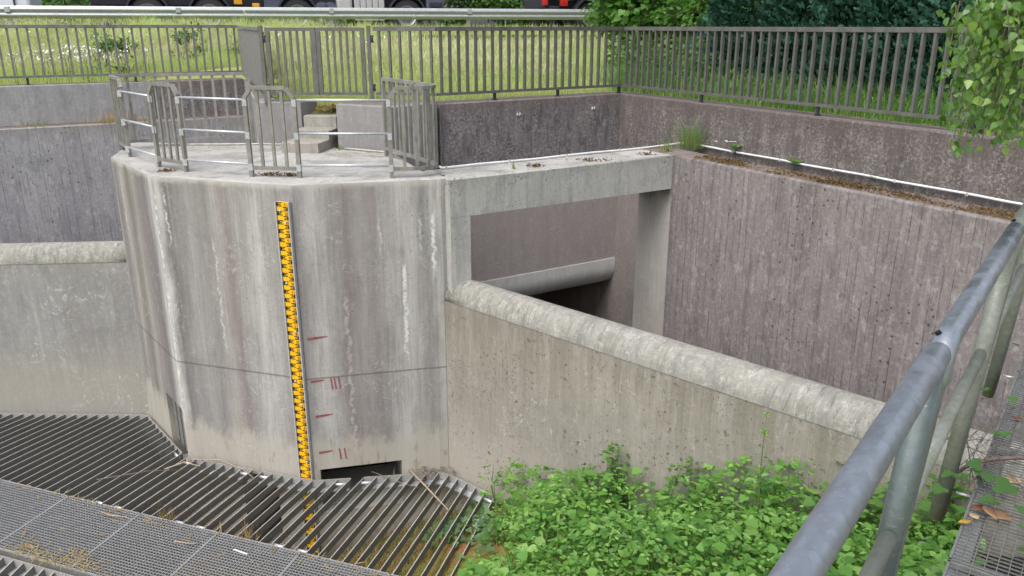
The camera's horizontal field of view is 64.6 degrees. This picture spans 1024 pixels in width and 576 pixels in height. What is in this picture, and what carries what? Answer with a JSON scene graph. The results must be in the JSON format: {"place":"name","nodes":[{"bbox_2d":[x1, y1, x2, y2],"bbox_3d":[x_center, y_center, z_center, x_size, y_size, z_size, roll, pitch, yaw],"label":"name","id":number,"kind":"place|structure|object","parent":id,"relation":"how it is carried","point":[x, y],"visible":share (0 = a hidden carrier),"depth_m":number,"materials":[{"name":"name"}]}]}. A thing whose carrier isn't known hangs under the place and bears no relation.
{"place":"outdoors","nodes":[
{"label":"outdoors","id":0,"kind":"place"},
{"bbox_2d":[7,506,185,575],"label":"pit floor","id":1,"kind":"structure","parent":0,"point":[126,548],"depth_m":11.16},
{"bbox_2d":[0,241,162,506],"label":"side weir","id":2,"kind":"object","parent":1,"relation":"on","point":[69,341],"visible":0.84,"depth_m":11.32,"materials":[{"name":"concrete"}]},
{"bbox_2d":[0,115,245,242],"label":"wall","id":3,"kind":"structure","parent":1,"relation":"on","point":[57,182],"depth_m":14.47,"materials":[{"name":"grey concrete"}]},
{"bbox_2d":[0,81,156,126],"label":"pale upper wall","id":4,"kind":"structure","parent":3,"relation":"on","point":[56,103],"depth_m":14.42,"materials":[{"name":"concrete"}]},
{"bbox_2d":[0,25,241,84],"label":"bar fence","id":5,"kind":"object","parent":4,"relation":"on","point":[122,27],"visible":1,"depth_m":14.67,"materials":[{"name":"metal"}]},
{"bbox_2d":[82,107,146,123],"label":"grass tuft","id":6,"kind":"object","parent":3,"relation":"on","point":[110,119],"visible":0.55,"depth_m":14.65,"materials":[{"name":"green plant"}]},
{"bbox_2d":[150,78,244,118],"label":"brown upper wall","id":7,"kind":"structure","parent":1,"relation":"on","point":[207,87],"depth_m":15.57,"materials":[{"name":"concrete"}]},
{"bbox_2d":[244,79,275,142],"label":"jog wall","id":8,"kind":"structure","parent":1,"relation":"on","point":[260,94],"depth_m":12.59,"materials":[{"name":"concrete"}]},
{"bbox_2d":[236,26,263,94],"bbox_3d":[-4.412,-3.888,13.624,0.055,0.988,4.804,-7,19,-20],"label":"fence plate","id":9,"kind":"object","parent":8,"relation":"on","point":[249,47],"visible":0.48,"depth_m":13.20,"materials":[{"name":"paint"}]},
{"bbox_2d":[111,142,449,575],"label":"inlet pier","id":10,"kind":"structure","parent":1,"relation":"on","point":[201,249],"depth_m":9.59,"materials":[{"name":"concrete"}]},
{"bbox_2d":[108,75,131,156],"bbox_3d":[-5.170,-2.279,10.692,0.045,1.000,0.774,-11,21,-31],"label":"platform railing","id":11,"kind":"object","parent":10,"relation":"on","point":[119,109],"visible":0.96,"depth_m":10.66,"materials":[{"name":"metal"}]},
{"bbox_2d":[147,82,188,171],"bbox_3d":[-4.030,-1.887,9.479,0.617,1.000,0.045,13,22,34],"label":"platform railing","id":12,"kind":"object","parent":10,"relation":"on","point":[162,85],"visible":1,"depth_m":9.46,"materials":[{"name":"metal"}]},
{"bbox_2d":[117,90,159,161],"bbox_3d":[-4.617,-2.016,10.022,0.066,0.786,1.118,-16,24,-40],"label":"railing infill","id":13,"kind":"object","parent":12,"relation":"attached to","point":[123,121],"visible":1,"depth_m":10.05,"materials":[{"name":"metal"}]},
{"bbox_2d":[175,96,252,170],"bbox_3d":[-3.370,-1.754,9.171,0.977,0.791,0.060,6,19,19],"label":"railing infill","id":14,"kind":"object","parent":12,"relation":"attached to","point":[247,134],"visible":1,"depth_m":9.15,"materials":[{"name":"metal"}]},
{"bbox_2d":[114,72,255,149],"bbox_3d":[-4.570,-2.502,11.382,1.770,1.000,0.171,-7,19,-21],"label":"platform railing","id":15,"kind":"object","parent":10,"relation":"on","point":[189,75],"visible":0.86,"depth_m":11.39,"materials":[{"name":"metal"}]},
{"bbox_2d":[159,143,280,144],"bbox_3d":[-4.084,-2.051,11.559,1.932,0.027,0.086,0,18,0],"label":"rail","id":16,"kind":"object","parent":10,"relation":"on","point":[221,143],"visible":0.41,"depth_m":11.54,"materials":[{"name":"grey metal"}]},
{"bbox_2d":[242,86,302,177],"bbox_3d":[-2.660,-1.726,8.979,0.609,1.000,0.045,2,18,7],"label":"platform railing","id":17,"kind":"object","parent":10,"relation":"on","point":[290,94],"visible":1,"depth_m":8.96,"materials":[{"name":"metal"}]},
{"bbox_2d":[254,99,316,142],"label":"stair flank wall","id":18,"kind":"structure","parent":10,"relation":"on","point":[305,108],"depth_m":11.50,"materials":[{"name":"concrete"}]},
{"bbox_2d":[258,26,268,103],"bbox_3d":[-3.428,-3.091,11.254,0.095,1.050,0.051,0,18,0],"label":"gate post","id":19,"kind":"object","parent":18,"relation":"on","point":[262,50],"visible":0.76,"depth_m":11.21,"materials":[{"name":"metal"}]},
{"bbox_2d":[264,28,319,94],"bbox_3d":[-3.044,-3.139,11.239,0.692,0.900,0.050,0,18,0],"label":"gate leaf","id":20,"kind":"object","parent":19,"relation":"attached to","point":[313,59],"visible":0.88,"depth_m":11.21,"materials":[{"name":"paint"}]},
{"bbox_2d":[274,201,319,559],"bbox_3d":[-2.495,1.325,9.530,0.182,4.755,0.041,5,19,16],"label":"gauge staff","id":21,"kind":"object","parent":10,"relation":"attached to","point":[285,239],"visible":0.88,"depth_m":9.31,"materials":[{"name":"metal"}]},
{"bbox_2d":[281,113,337,152],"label":"concrete steps","id":22,"kind":"structure","parent":10,"relation":"on","point":[313,122],"depth_m":11.20,"materials":[{"name":"grey concrete"}]},
{"bbox_2d":[336,101,438,170],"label":"stair flank wall","id":23,"kind":"structure","parent":10,"relation":"on","point":[362,117],"depth_m":10.99,"materials":[{"name":"concrete"}]},
{"bbox_2d":[366,26,375,98],"bbox_3d":[-1.948,-3.091,11.254,0.095,1.050,0.051,0,18,0],"label":"gate post","id":24,"kind":"object","parent":23,"relation":"on","point":[372,87],"visible":0.96,"depth_m":11.22,"materials":[{"name":"metal"}]},
{"bbox_2d":[315,28,367,94],"bbox_3d":[-2.362,-3.139,11.239,0.665,0.900,0.050,0,18,0],"label":"gate leaf","id":25,"kind":"object","parent":24,"relation":"attached to","point":[320,66],"visible":1,"depth_m":11.22,"materials":[{"name":"paint"}]},
{"bbox_2d":[381,77,437,177],"bbox_3d":[-1.240,-1.967,9.726,0.561,1.000,1.698,-3,18,-10],"label":"platform railing","id":26,"kind":"object","parent":10,"relation":"on","point":[389,150],"visible":1,"depth_m":9.38,"materials":[{"name":"metal"}]},
{"bbox_2d":[291,99,393,171],"bbox_3d":[-1.863,-1.680,8.944,1.083,0.791,0.047,0,18,1],"label":"railing infill","id":27,"kind":"object","parent":26,"relation":"attached to","point":[296,135],"visible":1,"depth_m":8.93,"materials":[{"name":"metal"}]},
{"bbox_2d":[430,92,620,295],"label":"back wall","id":28,"kind":"structure","parent":1,"relation":"on","point":[537,250],"depth_m":12.54,"materials":[{"name":"concrete"}]},
{"bbox_2d":[373,27,623,99],"bbox_3d":[0.028,-3.285,11.836,4.045,1.010,0.562,-8,20,-24],"label":"bar fence","id":29,"kind":"object","parent":28,"relation":"on","point":[618,85],"visible":0.94,"depth_m":11.72,"materials":[{"name":"metal"}]},
{"bbox_2d":[424,147,697,335],"bbox_3d":[0.734,0.912,11.060,3.781,5.300,0.661,-11,21,-30],"label":"concrete portal frame","id":30,"kind":"object","parent":1,"relation":"on","point":[482,189],"visible":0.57,"depth_m":10.11,"materials":[{"name":"grey concrete"}]},
{"bbox_2d":[439,142,1022,205],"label":"cable pipe","id":31,"kind":"object","parent":30,"relation":"on","point":[860,174],"visible":0.9,"depth_m":9.76,"materials":[{"name":"white plastic"}]},
{"bbox_2d":[541,282,599,316],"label":"culvert side wall","id":32,"kind":"structure","parent":1,"relation":"on","point":[583,298],"depth_m":14.88,"materials":[{"name":"concrete"}]},
{"bbox_2d":[445,279,1023,556],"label":"overflow weir","id":33,"kind":"object","parent":1,"relation":"on","point":[531,382],"visible":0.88,"depth_m":7.99,"materials":[{"name":"concrete"}]},
{"bbox_2d":[598,91,1023,326],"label":"wall","id":34,"kind":"structure","parent":1,"relation":"on","point":[922,154],"depth_m":9.73,"materials":[{"name":"concrete"}]},
{"bbox_2d":[670,115,712,149],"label":"grass tuft","id":35,"kind":"object","parent":34,"relation":"attached to","point":[692,141],"visible":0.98,"depth_m":11.27,"materials":[{"name":"green plant"}]},
{"bbox_2d":[622,27,1023,132],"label":"bar fence","id":36,"kind":"object","parent":34,"relation":"on","point":[924,31],"visible":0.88,"depth_m":9.94,"materials":[{"name":"metal"}]},
{"bbox_2d":[663,153,1023,443],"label":"ribbed wall","id":37,"kind":"structure","parent":1,"relation":"on","point":[856,291],"depth_m":8.92,"materials":[{"name":"concrete"}]},
{"bbox_2d":[693,153,1016,220],"bbox_3d":[4.520,-0.626,7.185,0.441,0.068,8.228,-10,20,-28],"label":"ledge moss","id":38,"kind":"object","parent":37,"relation":"on","point":[829,180],"visible":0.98,"depth_m":8.52,"materials":[{"name":"plant"}]},
{"bbox_2d":[145,66,424,170],"bbox_3d":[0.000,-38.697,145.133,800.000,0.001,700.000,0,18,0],"label":"ground","id":39,"kind":"structure","parent":0,"point":[204,77],"depth_m":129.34,"materials":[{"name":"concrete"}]},
{"bbox_2d":[33,1,845,27],"label":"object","id":40,"kind":"structure","parent":0,"point":[479,23],"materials":[{"name":"green plant"}]},
{"bbox_2d":[0,32,1023,135],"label":"meadow ground","id":41,"kind":"structure","parent":0,"point":[318,111],"depth_m":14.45,"materials":[{"name":"green plant"}]},
{"bbox_2d":[45,0,98,30],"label":"meadow clump","id":42,"kind":"object","parent":41,"relation":"on","point":[69,4],"visible":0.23,"depth_m":22.70,"materials":[{"name":"green plant"}]},
{"bbox_2d":[90,29,138,72],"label":"meadow clump","id":43,"kind":"object","parent":41,"relation":"on","point":[110,44],"visible":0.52,"depth_m":16.37,"materials":[{"name":"green plant"}]},
{"bbox_2d":[170,21,209,59],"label":"meadow clump","id":44,"kind":"object","parent":41,"relation":"on","point":[187,37],"visible":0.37,"depth_m":17.31,"materials":[{"name":"green plant"}]},
{"bbox_2d":[0,12,381,50],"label":"grass","id":45,"kind":"structure","parent":41,"relation":"on","point":[151,22],"depth_m":20.15,"materials":[{"name":"green plant"}]},
{"bbox_2d":[315,103,336,111],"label":"leaf litter","id":46,"kind":"object","parent":41,"relation":"on","point":[328,107],"visible":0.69,"depth_m":11.64,"materials":[{"name":"brown plant"}]},
{"bbox_2d":[0,15,676,81],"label":"grass seed heads","id":47,"kind":"object","parent":41,"relation":"on","point":[394,41],"depth_m":16.57,"materials":[{"name":"green plant"}]},
{"bbox_2d":[3,25,698,59],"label":"grass","id":48,"kind":"structure","parent":41,"relation":"on","point":[544,35],"depth_m":21.82,"materials":[{"name":"green plant"}]},
{"bbox_2d":[579,0,674,60],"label":"leafy bush","id":49,"kind":"object","parent":41,"relation":"on","point":[624,13],"visible":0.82,"depth_m":15.76,"materials":[{"name":"green plant"}]},
{"bbox_2d":[649,0,709,60],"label":"leafy bush","id":50,"kind":"object","parent":41,"relation":"on","point":[690,14],"visible":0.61,"depth_m":15.07,"materials":[{"name":"green plant"}]},
{"bbox_2d":[701,0,754,55],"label":"leafy bush","id":51,"kind":"object","parent":41,"relation":"on","point":[740,21],"visible":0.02,"depth_m":14.24,"materials":[{"name":"green plant"}]},
{"bbox_2d":[684,0,811,86],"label":"conifer","id":52,"kind":"object","parent":41,"relation":"on","point":[722,13],"visible":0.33,"depth_m":13.25,"materials":[{"name":"green plant"}]},
{"bbox_2d":[607,25,897,89],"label":"undergrowth","id":53,"kind":"object","parent":41,"relation":"on","point":[623,44],"visible":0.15,"depth_m":14.06,"materials":[{"name":"green plant"}]},
{"bbox_2d":[600,54,1023,133],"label":"tall grass","id":54,"kind":"structure","parent":41,"relation":"on","point":[919,106],"depth_m":10.84,"materials":[{"name":"green plant"}]},
{"bbox_2d":[737,0,899,94],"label":"conifer","id":55,"kind":"object","parent":41,"relation":"on","point":[774,19],"visible":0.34,"depth_m":12.27,"materials":[{"name":"green plant"}]},
{"bbox_2d":[787,0,937,96],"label":"conifer","id":56,"kind":"object","parent":41,"relation":"on","point":[825,13],"visible":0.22,"depth_m":11.31,"materials":[{"name":"green plant"}]},
{"bbox_2d":[837,0,964,99],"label":"conifer","id":57,"kind":"object","parent":41,"relation":"on","point":[869,10],"visible":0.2,"depth_m":10.63,"materials":[{"name":"green plant"}]},
{"bbox_2d":[889,0,1018,98],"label":"conifer","id":58,"kind":"object","parent":41,"relation":"on","point":[929,11],"visible":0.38,"depth_m":10.03,"materials":[{"name":"green plant"}]},
{"bbox_2d":[954,0,983,112],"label":"conifer","id":59,"kind":"object","parent":41,"relation":"on","point":[971,3],"depth_m":9.46,"materials":[{"name":"green plant"}]},
{"bbox_2d":[173,506,984,575],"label":"bank ground","id":60,"kind":"structure","parent":0,"point":[439,561],"depth_m":8.34,"materials":[{"name":"soil"}]},
{"bbox_2d":[0,505,375,575],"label":"walkway beam","id":61,"kind":"structure","parent":60,"relation":"on","point":[37,562],"depth_m":8.13,"materials":[{"name":"metal"}]},
{"bbox_2d":[0,479,67,541],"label":"grating panel","id":62,"kind":"object","parent":61,"relation":"on","point":[16,514],"visible":1,"depth_m":8.96,"materials":[{"name":"metal"}]},
{"bbox_2d":[0,555,72,575],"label":"trash rack","id":63,"kind":"object","parent":61,"relation":"attached to","point":[9,566],"visible":1,"depth_m":8.04,"materials":[{"name":"metal"}]},
{"bbox_2d":[0,496,139,569],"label":"grating panel","id":64,"kind":"object","parent":61,"relation":"on","point":[66,509],"visible":1,"depth_m":8.49,"materials":[{"name":"metal"}]},
{"bbox_2d":[0,413,182,505],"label":"trash rack","id":65,"kind":"object","parent":61,"relation":"attached to","point":[75,455],"visible":0.96,"depth_m":10.41,"materials":[{"name":"metal"}]},
{"bbox_2d":[71,513,217,575],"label":"grating panel","id":66,"kind":"object","parent":61,"relation":"on","point":[126,529],"visible":0.99,"depth_m":8.19,"materials":[{"name":"metal"}]},
{"bbox_2d":[111,457,252,525],"bbox_3d":[-3.828,2.388,9.478,0.976,0.281,1.531,4,18,12],"label":"trash rack","id":67,"kind":"object","parent":61,"relation":"attached to","point":[232,474],"visible":0.79,"depth_m":9.50,"materials":[{"name":"metal"}]},
{"bbox_2d":[164,459,253,477],"bbox_3d":[-3.668,2.203,9.990,1.150,0.041,0.319,2,18,7],"label":"stick","id":68,"kind":"object","parent":67,"relation":"on","point":[204,459],"visible":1,"depth_m":10.05,"materials":[{"name":"brown wood"}]},
{"bbox_2d":[172,532,299,575],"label":"grating panel","id":69,"kind":"object","parent":61,"relation":"on","point":[196,555],"visible":1,"depth_m":8.03,"materials":[{"name":"metal"}]},
{"bbox_2d":[228,518,261,545],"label":"grass tuft","id":70,"kind":"object","parent":61,"relation":"on","point":[249,535],"visible":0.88,"depth_m":8.36,"materials":[{"name":"plant"}]},
{"bbox_2d":[193,471,350,552],"bbox_3d":[-2.692,2.497,9.196,1.131,0.315,1.735,4,18,12],"label":"trash rack","id":71,"kind":"object","parent":61,"relation":"attached to","point":[325,487],"visible":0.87,"depth_m":9.21,"materials":[{"name":"metal"}]},
{"bbox_2d":[280,552,389,575],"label":"grating panel","id":72,"kind":"object","parent":61,"relation":"on","point":[360,568],"visible":1,"depth_m":7.89,"materials":[{"name":"metal"}]},
{"bbox_2d":[293,472,494,575],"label":"trash rack","id":73,"kind":"object","parent":61,"relation":"attached to","point":[456,484],"visible":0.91,"depth_m":9.01,"materials":[{"name":"metal"}]},
{"bbox_2d":[408,469,448,510],"bbox_3d":[-1.018,2.381,9.681,0.039,0.078,1.215,-10,21,-29],"label":"stick","id":74,"kind":"object","parent":73,"relation":"on","point":[411,471],"visible":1,"depth_m":9.69,"materials":[{"name":"brown wood"}]},
{"bbox_2d":[414,466,456,479],"bbox_3d":[-1.022,2.286,10.089,0.918,0.128,0.361,0,18,0],"label":"twig pile","id":75,"kind":"object","parent":73,"relation":"on","point":[434,470],"visible":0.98,"depth_m":10.10,"materials":[{"name":"brown wood"}]},
{"bbox_2d":[0,485,393,575],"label":"dry litter","id":76,"kind":"object","parent":60,"relation":"on","point":[66,565],"visible":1,"depth_m":8.09,"materials":[{"name":"brown plant"}]},
{"bbox_2d":[326,504,502,575],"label":"dry grass","id":77,"kind":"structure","parent":60,"relation":"on","point":[394,544],"depth_m":9.23,"materials":[{"name":"brown plant"}]},
{"bbox_2d":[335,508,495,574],"bbox_3d":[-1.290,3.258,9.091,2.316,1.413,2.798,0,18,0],"label":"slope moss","id":78,"kind":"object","parent":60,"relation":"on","point":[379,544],"visible":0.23,"depth_m":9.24,"materials":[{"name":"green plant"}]},
{"bbox_2d":[410,499,515,557],"bbox_3d":[-0.497,2.632,9.090,1.143,0.756,1.920,4,18,13],"label":"ivy","id":79,"kind":"object","parent":60,"relation":"on","point":[474,519],"visible":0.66,"depth_m":8.88,"materials":[{"name":"green plant"}]},
{"bbox_2d":[471,461,511,507],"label":"weed","id":80,"kind":"object","parent":60,"relation":"on","point":[483,491],"visible":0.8,"depth_m":9.46,"materials":[{"name":"green plant"}]},
{"bbox_2d":[592,442,633,506],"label":"weed","id":81,"kind":"object","parent":60,"relation":"on","point":[607,457],"visible":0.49,"depth_m":8.05,"materials":[{"name":"green plant"}]},
{"bbox_2d":[619,456,717,520],"bbox_3d":[1.528,1.934,7.505,1.006,0.772,0.524,0,18,0],"label":"weed","id":82,"kind":"object","parent":60,"relation":"on","point":[639,508],"visible":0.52,"depth_m":7.48,"materials":[{"name":"green plant"}]},
{"bbox_2d":[658,470,743,542],"bbox_3d":[1.769,2.018,7.159,0.750,0.647,0.948,-12,22,-34],"label":"weed","id":83,"kind":"object","parent":60,"relation":"on","point":[696,496],"visible":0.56,"depth_m":7.21,"materials":[{"name":"green plant"}]},
{"bbox_2d":[457,455,1022,575],"bbox_3d":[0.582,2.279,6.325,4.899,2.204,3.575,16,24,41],"label":"ground cover","id":84,"kind":"object","parent":60,"relation":"on","point":[698,526],"visible":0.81,"depth_m":6.81,"materials":[{"name":"green plant"}]},
{"bbox_2d":[745,412,770,543],"bbox_3d":[1.995,1.595,6.572,0.224,1.291,0.180,15,23,39],"label":"tall weed","id":85,"kind":"object","parent":60,"relation":"on","point":[762,474],"visible":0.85,"depth_m":6.55,"materials":[{"name":"green plant"}]},
{"bbox_2d":[727,474,800,555],"bbox_3d":[2.091,1.876,6.622,0.594,0.688,0.512,-5,18,-14],"label":"weed","id":86,"kind":"object","parent":60,"relation":"on","point":[782,498],"visible":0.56,"depth_m":6.63,"materials":[{"name":"green plant"}]},
{"bbox_2d":[712,528,986,575],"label":"ground cover","id":87,"kind":"object","parent":60,"relation":"on","point":[924,547],"visible":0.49,"depth_m":5.42,"materials":[{"name":"green plant"}]},
{"bbox_2d":[786,489,915,561],"bbox_3d":[2.659,1.777,6.241,0.841,0.576,0.791,-15,23,-39],"label":"weed","id":88,"kind":"object","parent":60,"relation":"on","point":[876,502],"visible":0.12,"depth_m":6.13,"materials":[{"name":"green plant"}]},
{"bbox_2d":[907,474,972,552],"bbox_3d":[3.143,1.629,5.903,0.636,0.714,0.353,0,18,0],"label":"weed","id":89,"kind":"object","parent":60,"relation":"on","point":[959,488],"visible":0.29,"depth_m":5.88,"materials":[{"name":"green plant"}]},
{"bbox_2d":[981,554,1023,575],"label":"shaded ground","id":90,"kind":"structure","parent":0,"point":[1003,568],"depth_m":5.55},
{"bbox_2d":[946,361,1023,575],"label":"walkway girder","id":91,"kind":"object","parent":90,"relation":"on","point":[964,559],"depth_m":3.17,"materials":[{"name":"metal"}]},
{"bbox_2d":[768,203,1023,575],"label":"handrail","id":92,"kind":"object","parent":91,"relation":"attached to","point":[907,433],"visible":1,"depth_m":1.94,"materials":[{"name":"grey metal"}]},
{"bbox_2d":[942,560,994,575],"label":"walkway grating","id":93,"kind":"object","parent":91,"relation":"on","point":[969,571],"visible":1,"depth_m":2.77,"materials":[{"name":"metal"}]},
{"bbox_2d":[948,445,1023,575],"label":"walkway grating","id":94,"kind":"object","parent":91,"relation":"on","point":[1000,451],"visible":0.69,"depth_m":2.99,"materials":[{"name":"metal"}]},
{"bbox_2d":[929,252,1023,550],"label":"ivy vine","id":95,"kind":"object","parent":94,"relation":"on","point":[1003,485],"visible":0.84,"depth_m":3.29,"materials":[{"name":"green plant"}]},
{"bbox_2d":[982,507,1011,519],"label":"fallen leaf","id":96,"kind":"object","parent":94,"relation":"on","point":[1002,514],"visible":1,"depth_m":3.06,"materials":[{"name":"brown plant"}]},
{"bbox_2d":[990,371,1023,453],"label":"walkway grating","id":97,"kind":"object","parent":91,"relation":"on","point":[1021,375],"visible":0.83,"depth_m":3.82,"materials":[{"name":"metal"}]},
{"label":"verge","id":98,"kind":"structure","parent":0,"visible":0},
{"bbox_2d":[41,0,102,24],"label":"hedge bush","id":99,"kind":"object","parent":98,"relation":"on","point":[62,2],"visible":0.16,"depth_m":32.81,"materials":[{"name":"green plant"}]},
{"bbox_2d":[0,5,596,32],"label":"guardrail","id":100,"kind":"object","parent":98,"relation":"on","point":[87,12],"visible":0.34,"depth_m":22.31,"materials":[{"name":"metal"}]},
{"bbox_2d":[2,21,690,35],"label":"verge grass","id":101,"kind":"structure","parent":98,"relation":"on","point":[503,33],"depth_m":23.41,"materials":[{"name":"green plant"}]},
{"bbox_2d":[435,0,490,26],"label":"hedge bush","id":102,"kind":"object","parent":98,"relation":"on","point":[464,4],"visible":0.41,"depth_m":34.95,"materials":[{"name":"green plant"}]},
{"bbox_2d":[458,0,520,26],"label":"hedge bush","id":103,"kind":"object","parent":98,"relation":"on","point":[500,4],"visible":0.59,"depth_m":34.83,"materials":[{"name":"green plant"}]},
{"bbox_2d":[507,0,546,26],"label":"hedge bush","id":104,"kind":"object","parent":98,"relation":"on","point":[518,4],"visible":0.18,"depth_m":35.66,"materials":[{"name":"green plant"}]},
{"label":"road","id":105,"kind":"structure","parent":0,"visible":0},
{"bbox_2d":[0,0,42,24],"bbox_3d":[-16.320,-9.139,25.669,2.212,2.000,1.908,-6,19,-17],"label":"van","id":106,"kind":"object","parent":105,"relation":"on","point":[22,2],"visible":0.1,"depth_m":25.16,"materials":[{"name":"white metal"}]},
{"bbox_2d":[89,0,443,26],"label":"truck","id":107,"kind":"object","parent":105,"relation":"on","point":[324,3],"visible":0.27,"depth_m":25.13,"materials":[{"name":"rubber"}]},
{"bbox_2d":[524,0,594,30],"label":"truck tractor","id":108,"kind":"object","parent":105,"relation":"on","point":[555,4],"visible":0.19,"depth_m":28.13,"materials":[{"name":"metal"}]},
{"bbox_2d":[926,0,1023,157],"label":"birch branch","id":109,"kind":"object","parent":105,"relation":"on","point":[993,54],"visible":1,"depth_m":2.63,"materials":[{"name":"green plant"}]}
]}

